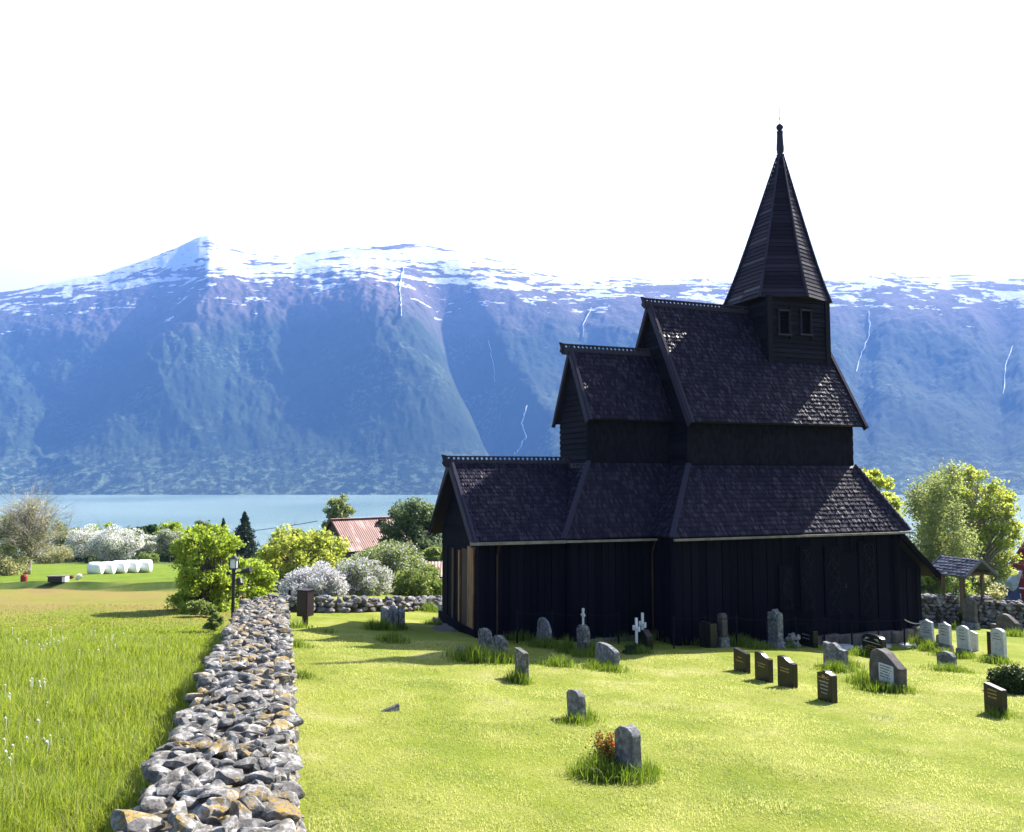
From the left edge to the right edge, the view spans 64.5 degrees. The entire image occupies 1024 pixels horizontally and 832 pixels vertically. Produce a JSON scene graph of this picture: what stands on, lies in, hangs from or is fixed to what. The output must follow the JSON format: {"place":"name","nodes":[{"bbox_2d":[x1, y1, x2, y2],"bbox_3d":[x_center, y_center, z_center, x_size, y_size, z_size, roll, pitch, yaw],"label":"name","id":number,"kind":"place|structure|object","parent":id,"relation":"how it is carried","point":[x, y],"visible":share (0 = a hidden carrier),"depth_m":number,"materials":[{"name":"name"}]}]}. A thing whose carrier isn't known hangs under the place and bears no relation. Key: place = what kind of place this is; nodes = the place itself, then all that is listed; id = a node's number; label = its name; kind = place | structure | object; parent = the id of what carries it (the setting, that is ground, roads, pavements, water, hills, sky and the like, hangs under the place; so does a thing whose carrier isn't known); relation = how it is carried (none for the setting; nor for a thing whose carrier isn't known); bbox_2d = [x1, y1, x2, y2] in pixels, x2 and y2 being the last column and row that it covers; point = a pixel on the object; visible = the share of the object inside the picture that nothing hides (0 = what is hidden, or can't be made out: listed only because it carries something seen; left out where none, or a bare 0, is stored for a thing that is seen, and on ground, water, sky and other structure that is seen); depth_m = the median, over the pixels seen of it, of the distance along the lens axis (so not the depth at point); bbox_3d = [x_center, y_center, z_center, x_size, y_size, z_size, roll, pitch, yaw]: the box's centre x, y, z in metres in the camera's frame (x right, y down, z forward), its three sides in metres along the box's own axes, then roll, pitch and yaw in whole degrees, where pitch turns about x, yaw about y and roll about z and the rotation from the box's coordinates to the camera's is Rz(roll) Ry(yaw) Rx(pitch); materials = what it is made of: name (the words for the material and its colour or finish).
{"place":"outdoors","nodes":[
{"label":"outdoors","id":0,"kind":"place"},
{"bbox_2d":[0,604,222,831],"bbox_3d":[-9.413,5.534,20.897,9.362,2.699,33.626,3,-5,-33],"label":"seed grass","id":1,"kind":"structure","parent":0,"point":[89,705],"depth_m":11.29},
{"bbox_2d":[0,235,1023,494],"bbox_3d":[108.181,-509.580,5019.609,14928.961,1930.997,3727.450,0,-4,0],"label":"mountains","id":2,"kind":"structure","parent":0,"point":[206,365],"depth_m":4437.74,"materials":[{"name":"stone"}]},
{"bbox_2d":[0,562,1023,831],"bbox_3d":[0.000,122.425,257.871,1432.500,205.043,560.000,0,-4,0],"label":"ground","id":3,"kind":"structure","parent":0,"point":[154,588],"depth_m":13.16,"materials":[{"name":"plant"}]},
{"bbox_2d":[0,515,20,565],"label":"tree","id":4,"kind":"object","parent":3,"relation":"on","point":[8,549],"visible":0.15,"depth_m":61.90,"materials":[{"name":"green plant"}]},
{"bbox_2d":[0,550,35,575],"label":"bush","id":5,"kind":"object","parent":3,"relation":"on","point":[8,567],"visible":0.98,"depth_m":56.73,"materials":[{"name":"green plant"}]},
{"bbox_2d":[0,473,92,573],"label":"tree","id":6,"kind":"object","parent":3,"relation":"on","point":[27,538],"visible":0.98,"depth_m":59.00,"materials":[{"name":"beige plant"}]},
{"bbox_2d":[34,520,69,561],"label":"tree","id":7,"kind":"object","parent":3,"relation":"on","point":[59,525],"visible":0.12,"depth_m":115.72,"materials":[{"name":"green plant"}]},
{"bbox_2d":[35,534,73,563],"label":"bush","id":8,"kind":"object","parent":3,"relation":"on","point":[45,558],"visible":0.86,"depth_m":90.72,"materials":[{"name":"green plant"}]},
{"bbox_2d":[47,575,69,581],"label":"feed box","id":9,"kind":"object","parent":3,"relation":"on","point":[58,578],"visible":1,"depth_m":46.03,"materials":[{"name":"black metal"}]},
{"bbox_2d":[3,619,123,768],"bbox_3d":[-8.920,4.920,16.404,2.422,1.627,17.653,2,-5,-30],"label":"dandelion","id":10,"kind":"object","parent":3,"relation":"on","point":[37,720],"visible":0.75,"depth_m":11.26,"materials":[{"name":"grey"}]},
{"bbox_2d":[51,526,81,561],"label":"tree","id":11,"kind":"object","parent":3,"relation":"on","point":[62,542],"visible":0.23,"depth_m":109.73,"materials":[{"name":"green plant"}]},
{"bbox_2d":[63,517,103,562],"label":"tree","id":12,"kind":"object","parent":3,"relation":"on","point":[78,543],"visible":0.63,"depth_m":95.98,"materials":[{"name":"white plant"}]},
{"bbox_2d":[87,562,104,573],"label":"silage bale","id":13,"kind":"object","parent":3,"relation":"on","point":[95,567],"visible":0.88,"depth_m":59.01,"materials":[{"name":"white plastic"}]},
{"bbox_2d":[71,548,137,561],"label":"bush","id":14,"kind":"object","parent":3,"relation":"on","point":[92,559],"visible":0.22,"depth_m":105.64,"materials":[{"name":"green plant"}]},
{"bbox_2d":[103,562,116,573],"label":"silage bale","id":15,"kind":"object","parent":3,"relation":"on","point":[110,567],"visible":0.54,"depth_m":60.14,"materials":[{"name":"white plastic"}]},
{"bbox_2d":[82,510,145,561],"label":"tree","id":16,"kind":"object","parent":3,"relation":"on","point":[109,543],"visible":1,"depth_m":94.06,"materials":[{"name":"white plant"}]},
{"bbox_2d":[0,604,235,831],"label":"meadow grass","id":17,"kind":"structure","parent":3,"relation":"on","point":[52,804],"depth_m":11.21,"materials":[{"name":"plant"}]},
{"bbox_2d":[113,560,127,573],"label":"silage bale","id":18,"kind":"object","parent":3,"relation":"on","point":[122,566],"visible":0.66,"depth_m":61.26,"materials":[{"name":"white plastic"}]},
{"bbox_2d":[126,560,139,572],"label":"silage bale","id":19,"kind":"object","parent":3,"relation":"on","point":[133,566],"visible":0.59,"depth_m":62.38,"materials":[{"name":"white plastic"}]},
{"bbox_2d":[131,524,157,559],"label":"tree","id":20,"kind":"object","parent":3,"relation":"on","point":[150,529],"visible":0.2,"depth_m":116.03,"materials":[{"name":"green plant"}]},
{"bbox_2d":[139,559,152,572],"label":"silage bale","id":21,"kind":"object","parent":3,"relation":"on","point":[146,565],"visible":0.7,"depth_m":63.52,"materials":[{"name":"white plastic"}]},
{"bbox_2d":[131,533,160,557],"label":"tree","id":22,"kind":"object","parent":3,"relation":"on","point":[149,542],"visible":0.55,"depth_m":100.47,"materials":[{"name":"white plant"}]},
{"bbox_2d":[138,551,159,562],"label":"bush","id":23,"kind":"object","parent":3,"relation":"on","point":[154,557],"visible":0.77,"depth_m":92.69,"materials":[{"name":"green plant"}]},
{"bbox_2d":[152,522,182,562],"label":"tree","id":24,"kind":"object","parent":3,"relation":"on","point":[163,541],"visible":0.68,"depth_m":98.46,"materials":[{"name":"white plant"}]},
{"bbox_2d":[148,548,188,561],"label":"tree","id":25,"kind":"object","parent":3,"relation":"on","point":[163,557],"visible":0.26,"depth_m":105.22,"materials":[{"name":"green plant"}]},
{"bbox_2d":[153,520,185,555],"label":"tree","id":26,"kind":"object","parent":3,"relation":"on","point":[172,526],"visible":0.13,"depth_m":114.73,"materials":[{"name":"green plant"}]},
{"bbox_2d":[138,514,256,613],"bbox_3d":[-11.070,5.516,30.788,4.640,3.863,3.684,-1,-4,19],"label":"tree","id":27,"kind":"object","parent":3,"relation":"on","point":[195,584],"visible":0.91,"depth_m":30.27,"materials":[{"name":"green plant"}]},
{"bbox_2d":[185,520,211,548],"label":"tree","id":28,"kind":"object","parent":3,"relation":"on","point":[198,522],"visible":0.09,"depth_m":106.65,"materials":[{"name":"green plant"}]},
{"bbox_2d":[185,598,217,616],"bbox_3d":[-10.775,6.636,28.000,0.904,0.744,1.090,-2,-5,30],"label":"bush","id":29,"kind":"object","parent":3,"relation":"on","point":[195,607],"visible":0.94,"depth_m":27.82,"materials":[{"name":"green plant"}]},
{"bbox_2d":[110,596,306,831],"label":"stone wall","id":30,"kind":"structure","parent":3,"relation":"on","point":[226,757],"depth_m":7.68,"materials":[{"name":"stone"}]},
{"bbox_2d":[202,609,223,631],"bbox_3d":[-8.636,5.927,23.452,0.570,0.705,0.589,0,-4,1],"label":"bush","id":31,"kind":"object","parent":3,"relation":"on","point":[211,624],"visible":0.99,"depth_m":23.33,"materials":[{"name":"green plant"}]},
{"bbox_2d":[226,556,252,613],"bbox_3d":[-8.176,5.378,24.266,0.790,2.375,0.301,0,-4,0],"label":"lamp post","id":32,"kind":"object","parent":3,"relation":"on","point":[233,563],"visible":0.98,"depth_m":24.26,"materials":[{"name":"black metal"}]},
{"bbox_2d":[231,511,260,558],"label":"spruce tree","id":33,"kind":"object","parent":3,"relation":"on","point":[250,548],"visible":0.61,"depth_m":98.77,"materials":[{"name":"green plant"}]},
{"bbox_2d":[223,557,278,602],"bbox_3d":[-10.883,6.885,33.681,2.331,2.076,2.408,-4,-5,41],"label":"bush","id":34,"kind":"object","parent":3,"relation":"on","point":[261,582],"visible":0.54,"depth_m":33.27,"materials":[{"name":"green plant"}]},
{"bbox_2d":[296,588,314,625],"bbox_3d":[-6.627,6.237,25.990,0.440,1.345,0.400,-2,-4,22],"label":"box on post","id":35,"kind":"object","parent":3,"relation":"on","point":[305,603],"visible":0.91,"depth_m":25.86,"materials":[{"name":"brown paint"}]},
{"bbox_2d":[297,592,306,615],"bbox_3d":[-6.697,5.990,25.834,0.340,0.725,0.010,-2,-4,22],"label":"door","id":36,"kind":"structure","parent":35,"relation":"in","point":[301,597],"depth_m":25.83,"materials":[{"name":"brown paint"}]},
{"bbox_2d":[256,516,355,584],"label":"tree","id":37,"kind":"object","parent":3,"relation":"on","point":[297,546],"visible":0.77,"depth_m":44.45,"materials":[{"name":"green plant"}]},
{"bbox_2d":[274,552,351,595],"bbox_3d":[-9.731,7.710,39.748,4.214,2.618,4.348,0,-4,4],"label":"blossom bush","id":38,"kind":"object","parent":3,"relation":"on","point":[321,581],"visible":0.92,"depth_m":38.98,"materials":[{"name":"white plant"}]},
{"bbox_2d":[321,493,356,527],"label":"tree","id":39,"kind":"object","parent":3,"relation":"on","point":[338,509],"visible":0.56,"depth_m":110.57,"materials":[{"name":"green plant"}]},
{"bbox_2d":[266,593,441,612],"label":"stone wall","id":40,"kind":"structure","parent":3,"relation":"on","point":[356,604],"depth_m":31.25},
{"bbox_2d":[333,547,396,595],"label":"blossom bush","id":41,"kind":"object","parent":3,"relation":"on","point":[362,578],"visible":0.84,"depth_m":40.37,"materials":[{"name":"white plant"}]},
{"bbox_2d":[326,516,412,558],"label":"barn","id":42,"kind":"structure","parent":3,"relation":"on","point":[363,526],"depth_m":75.81,"materials":[{"name":"red metal"}]},
{"bbox_2d":[380,607,389,624],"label":"gravestone","id":43,"kind":"object","parent":3,"relation":"on","point":[385,612],"visible":0.49,"depth_m":26.64,"materials":[{"name":"grey stone"}]},
{"bbox_2d":[350,529,429,586],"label":"tree","id":44,"kind":"object","parent":3,"relation":"on","point":[403,555],"visible":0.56,"depth_m":45.93,"materials":[{"name":"green plant"}]},
{"bbox_2d":[380,703,399,711],"bbox_3d":[-2.083,4.967,13.656,0.399,0.204,0.118,2,-5,-30],"label":"flat stone","id":45,"kind":"object","parent":3,"relation":"on","point":[395,707],"visible":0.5,"depth_m":13.67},
{"bbox_2d":[389,606,397,624],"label":"gravestone","id":46,"kind":"object","parent":3,"relation":"on","point":[393,614],"visible":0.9,"depth_m":26.87,"materials":[{"name":"grey stone"}]},
{"bbox_2d":[397,607,404,628],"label":"gravestone","id":47,"kind":"object","parent":3,"relation":"on","point":[401,615],"visible":0.56,"depth_m":26.77,"materials":[{"name":"stone"}]},
{"bbox_2d":[375,496,441,565],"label":"tree","id":48,"kind":"object","parent":3,"relation":"on","point":[412,518],"visible":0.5,"depth_m":69.91,"materials":[{"name":"green plant"}]},
{"bbox_2d":[390,557,441,596],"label":"bush","id":49,"kind":"object","parent":3,"relation":"on","point":[414,584],"visible":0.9,"depth_m":42.72,"materials":[{"name":"green plant"}]},
{"bbox_2d":[422,545,441,561],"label":"tree","id":50,"kind":"object","parent":3,"relation":"on","point":[432,553],"visible":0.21,"depth_m":64.67,"materials":[{"name":"green plant"}]},
{"bbox_2d":[478,628,492,651],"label":"gravestone","id":51,"kind":"object","parent":3,"relation":"on","point":[484,635],"visible":0.81,"depth_m":22.95,"materials":[{"name":"stone"}]},
{"bbox_2d":[493,635,507,659],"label":"gravestone","id":52,"kind":"object","parent":3,"relation":"on","point":[500,641],"visible":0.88,"depth_m":20.90,"materials":[{"name":"stone"}]},
{"bbox_2d":[515,647,528,680],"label":"gravestone","id":53,"kind":"object","parent":3,"relation":"on","point":[521,658],"visible":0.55,"depth_m":17.76,"materials":[{"name":"stone"}]},
{"bbox_2d":[536,617,551,643],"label":"gravestone","id":54,"kind":"object","parent":3,"relation":"on","point":[544,627],"visible":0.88,"depth_m":25.16,"materials":[{"name":"grey stone"}]},
{"bbox_2d":[566,689,586,720],"bbox_3d":[1.110,5.028,13.924,0.155,0.644,0.442,2,-8,-26],"label":"gravestone","id":55,"kind":"object","parent":3,"relation":"on","point":[575,699],"visible":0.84,"depth_m":13.84,"materials":[{"name":"grey stone"}]},
{"bbox_2d":[577,608,589,648],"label":"gravestone","id":56,"kind":"object","parent":3,"relation":"on","point":[583,633],"visible":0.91,"depth_m":23.75,"materials":[{"name":"stone"}]},
{"bbox_2d":[585,729,617,766],"bbox_3d":[1.325,4.585,11.082,0.666,0.536,0.641,0,-4,0],"label":"flower","id":57,"kind":"object","parent":3,"relation":"on","point":[608,745],"visible":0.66,"depth_m":11.00,"materials":[{"name":"green plant"}]},
{"bbox_2d":[595,642,618,669],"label":"gravestone","id":58,"kind":"object","parent":3,"relation":"on","point":[604,651],"visible":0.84,"depth_m":20.81,"materials":[{"name":"grey stone"}]},
{"bbox_2d":[614,724,641,777],"bbox_3d":[1.555,4.537,10.840,0.191,0.781,0.390,3,-7,-32],"label":"gravestone","id":59,"kind":"object","parent":3,"relation":"on","point":[627,739],"visible":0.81,"depth_m":10.76,"materials":[{"name":"grey stone"}]},
{"bbox_2d":[621,642,640,654],"bbox_3d":[3.531,6.901,23.856,0.632,0.458,0.504,3,-5,-34],"label":"plant","id":60,"kind":"object","parent":3,"relation":"on","point":[631,646],"visible":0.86,"depth_m":23.74,"materials":[{"name":"green plant"}]},
{"bbox_2d":[633,618,639,642],"bbox_3d":[3.986,6.961,25.965,0.076,0.979,0.320,2,-5,-28],"label":"white cross","id":61,"kind":"object","parent":3,"relation":"on","point":[636,628],"visible":0.91,"depth_m":25.94,"materials":[{"name":"paint"}]},
{"bbox_2d":[638,629,652,649],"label":"gravestone","id":62,"kind":"object","parent":3,"relation":"on","point":[645,637],"visible":0.66,"depth_m":24.63,"materials":[{"name":"black stone"}]},
{"bbox_2d":[289,598,1023,786],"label":"grass tufts","id":63,"kind":"object","parent":3,"relation":"on","point":[607,772],"visible":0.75,"depth_m":20.45,"materials":[{"name":"plant"}]},
{"bbox_2d":[424,104,941,645],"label":"stave church","id":64,"kind":"structure","parent":3,"relation":"on","point":[704,468],"depth_m":28.80,"materials":[{"name":"brown wood"}]},
{"bbox_2d":[842,553,859,614],"bbox_3d":[12.069,5.965,28.860,0.727,2.150,0.132,2,-4,-20],"label":"door","id":65,"kind":"structure","parent":64,"relation":"in","point":[850,560],"depth_m":28.88,"materials":[{"name":"black wood"}]},
{"bbox_2d":[699,621,716,647],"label":"gravestone","id":66,"kind":"object","parent":3,"relation":"on","point":[711,627],"visible":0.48,"depth_m":25.75,"materials":[{"name":"stone"}]},
{"bbox_2d":[516,610,929,648],"bbox_3d":[7.640,7.158,26.591,15.328,2.072,1.350,1,-4,-13],"label":"rope fence","id":67,"kind":"object","parent":3,"relation":"on","point":[823,618],"visible":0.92,"depth_m":26.16,"materials":[{"name":"grey"}]},
{"bbox_2d":[717,613,729,646],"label":"gravestone","id":68,"kind":"object","parent":3,"relation":"on","point":[722,624],"visible":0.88,"depth_m":26.07,"materials":[{"name":"grey stone"}]},
{"bbox_2d":[733,647,750,673],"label":"gravestone","id":69,"kind":"object","parent":3,"relation":"on","point":[741,659],"visible":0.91,"depth_m":20.89,"materials":[{"name":"stone"}]},
{"bbox_2d":[754,651,773,682],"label":"gravestone","id":70,"kind":"object","parent":3,"relation":"on","point":[763,666],"visible":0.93,"depth_m":19.62,"materials":[{"name":"stone"}]},
{"bbox_2d":[767,609,785,647],"bbox_3d":[8.736,7.112,26.908,0.421,1.399,0.640,2,-4,-20],"label":"gravestone","id":71,"kind":"object","parent":3,"relation":"on","point":[775,630],"visible":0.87,"depth_m":26.73,"materials":[{"name":"grey stone"}]},
{"bbox_2d":[777,655,797,688],"bbox_3d":[6.383,6.002,18.785,0.156,0.819,0.540,2,-4,-20],"label":"gravestone","id":72,"kind":"object","parent":3,"relation":"on","point":[787,667],"visible":0.94,"depth_m":18.71,"materials":[{"name":"stone"}]},
{"bbox_2d":[786,633,800,647],"bbox_3d":[9.390,7.537,27.060,0.505,0.616,0.522,-3,-5,39],"label":"flowering plant","id":73,"kind":"object","parent":3,"relation":"on","point":[793,637],"visible":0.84,"depth_m":26.95,"materials":[{"name":"white plant"}]},
{"bbox_2d":[799,626,817,647],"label":"gravestone","id":74,"kind":"object","parent":3,"relation":"on","point":[809,637],"visible":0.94,"depth_m":27.22,"materials":[{"name":"black stone"}]},
{"bbox_2d":[817,670,837,702],"bbox_3d":[6.671,5.785,17.176,0.192,0.791,0.430,2,-4,-20],"label":"gravestone","id":75,"kind":"object","parent":3,"relation":"on","point":[826,685],"visible":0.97,"depth_m":17.08,"materials":[{"name":"stone"}]},
{"bbox_2d":[823,641,848,667],"bbox_3d":[8.924,6.667,22.371,0.170,0.796,0.834,2,-4,-20],"label":"gravestone","id":76,"kind":"object","parent":3,"relation":"on","point":[835,651],"visible":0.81,"depth_m":22.33,"materials":[{"name":"grey stone"}]},
{"bbox_2d":[862,633,885,654],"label":"gravestone","id":77,"kind":"object","parent":3,"relation":"on","point":[872,641],"visible":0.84,"depth_m":25.13,"materials":[{"name":"black stone"}]},
{"bbox_2d":[862,466,906,531],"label":"tree","id":78,"kind":"object","parent":3,"relation":"on","point":[877,479],"visible":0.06,"depth_m":55.48,"materials":[{"name":"green plant"}]},
{"bbox_2d":[869,648,906,689],"bbox_3d":[8.863,6.049,19.142,0.300,1.032,1.062,1,-4,-12],"label":"gravestone","id":79,"kind":"object","parent":3,"relation":"on","point":[886,664],"visible":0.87,"depth_m":19.02,"materials":[{"name":"grey stone"}]},
{"bbox_2d":[919,619,935,644],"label":"gravestone","id":80,"kind":"object","parent":3,"relation":"on","point":[927,628],"visible":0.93,"depth_m":28.64,"materials":[{"name":"grey stone"}]},
{"bbox_2d":[921,553,955,593],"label":"shrub","id":81,"kind":"object","parent":3,"relation":"on","point":[948,580],"visible":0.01,"depth_m":45.62,"materials":[{"name":"green plant"}]},
{"bbox_2d":[921,593,959,625],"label":"stone wall","id":82,"kind":"structure","parent":3,"relation":"on","point":[935,611],"depth_m":39.81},
{"bbox_2d":[900,451,985,595],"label":"tree","id":83,"kind":"object","parent":3,"relation":"on","point":[959,544],"visible":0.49,"depth_m":48.62,"materials":[{"name":"green plant"}]},
{"bbox_2d":[937,622,953,650],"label":"gravestone","id":84,"kind":"object","parent":3,"relation":"on","point":[945,633],"visible":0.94,"depth_m":27.68,"materials":[{"name":"grey stone"}]},
{"bbox_2d":[937,651,956,664],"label":"gravestone","id":85,"kind":"object","parent":3,"relation":"on","point":[946,656],"visible":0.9,"depth_m":22.87,"materials":[{"name":"grey stone"}]},
{"bbox_2d":[922,553,975,603],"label":"shrub","id":86,"kind":"object","parent":3,"relation":"on","point":[934,584],"visible":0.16,"depth_m":46.98,"materials":[{"name":"green plant"}]},
{"bbox_2d":[905,452,1023,595],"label":"tree","id":87,"kind":"object","parent":3,"relation":"on","point":[998,516],"visible":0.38,"depth_m":59.80,"materials":[{"name":"green plant"}]},
{"bbox_2d":[956,625,972,655],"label":"gravestone","id":88,"kind":"object","parent":3,"relation":"on","point":[963,638],"visible":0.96,"depth_m":26.15,"materials":[{"name":"grey stone"}]},
{"bbox_2d":[932,554,997,613],"bbox_3d":[22.122,9.142,39.798,2.195,4.510,2.300,2,-4,-20],"label":"lychgate","id":89,"kind":"object","parent":3,"relation":"on","point":[962,568],"visible":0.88,"depth_m":39.48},
{"bbox_2d":[961,598,979,629],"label":"gravestone","id":90,"kind":"object","parent":3,"relation":"on","point":[970,612],"visible":0.95,"depth_m":37.73,"materials":[{"name":"grey stone"}]},
{"bbox_2d":[970,630,978,650],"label":"gravestone","id":91,"kind":"object","parent":3,"relation":"on","point":[974,640],"visible":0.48,"depth_m":27.98,"materials":[{"name":"white stone"}]},
{"bbox_2d":[987,631,990,654],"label":"gravestone","id":92,"kind":"object","parent":3,"relation":"on","point":[988,643],"visible":0.28,"depth_m":26.93,"materials":[{"name":"stone"}]},
{"bbox_2d":[972,575,1008,600],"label":"shrub","id":93,"kind":"object","parent":3,"relation":"on","point":[997,592],"visible":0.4,"depth_m":49.07,"materials":[{"name":"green plant"}]},
{"bbox_2d":[983,682,1007,716],"bbox_3d":[9.594,5.697,16.084,0.156,0.710,0.438,1,-4,-14],"label":"gravestone","id":94,"kind":"object","parent":3,"relation":"on","point":[995,695],"visible":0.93,"depth_m":16.02,"materials":[{"name":"stone"}]},
{"bbox_2d":[968,594,1023,630],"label":"stone wall","id":95,"kind":"structure","parent":3,"relation":"on","point":[990,609],"depth_m":38.97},
{"bbox_2d":[989,628,1008,660],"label":"gravestone","id":96,"kind":"object","parent":3,"relation":"on","point":[998,642],"visible":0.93,"depth_m":25.06,"materials":[{"name":"grey stone"}]},
{"bbox_2d":[985,570,1021,600],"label":"covered boat","id":97,"kind":"object","parent":3,"relation":"on","point":[1012,583],"visible":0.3,"depth_m":67.63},
{"bbox_2d":[985,662,1023,695],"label":"bush","id":98,"kind":"object","parent":3,"relation":"on","point":[1010,679],"visible":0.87,"depth_m":18.52,"materials":[{"name":"green plant"}]},
{"bbox_2d":[990,613,1019,634],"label":"gravestone","id":99,"kind":"object","parent":3,"relation":"on","point":[1004,620],"visible":0.69,"depth_m":34.96,"materials":[{"name":"grey stone"}]},
{"bbox_2d":[1011,542,1023,601],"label":"red boathouse","id":100,"kind":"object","parent":3,"relation":"on","point":[1019,566],"visible":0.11,"depth_m":70.50,"materials":[{"name":"paint"}]},
{"bbox_2d":[0,495,1023,591],"bbox_3d":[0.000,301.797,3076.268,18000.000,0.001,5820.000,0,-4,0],"label":"fjord water","id":101,"kind":"structure","parent":0,"point":[265,512],"depth_m":1852.16,"materials":[{"name":"liquid"}]},
{"bbox_2d":[0,0,1023,291],"label":"sky","id":102,"kind":"structure","parent":0,"point":[592,138],"materials":[{"name":"white"}]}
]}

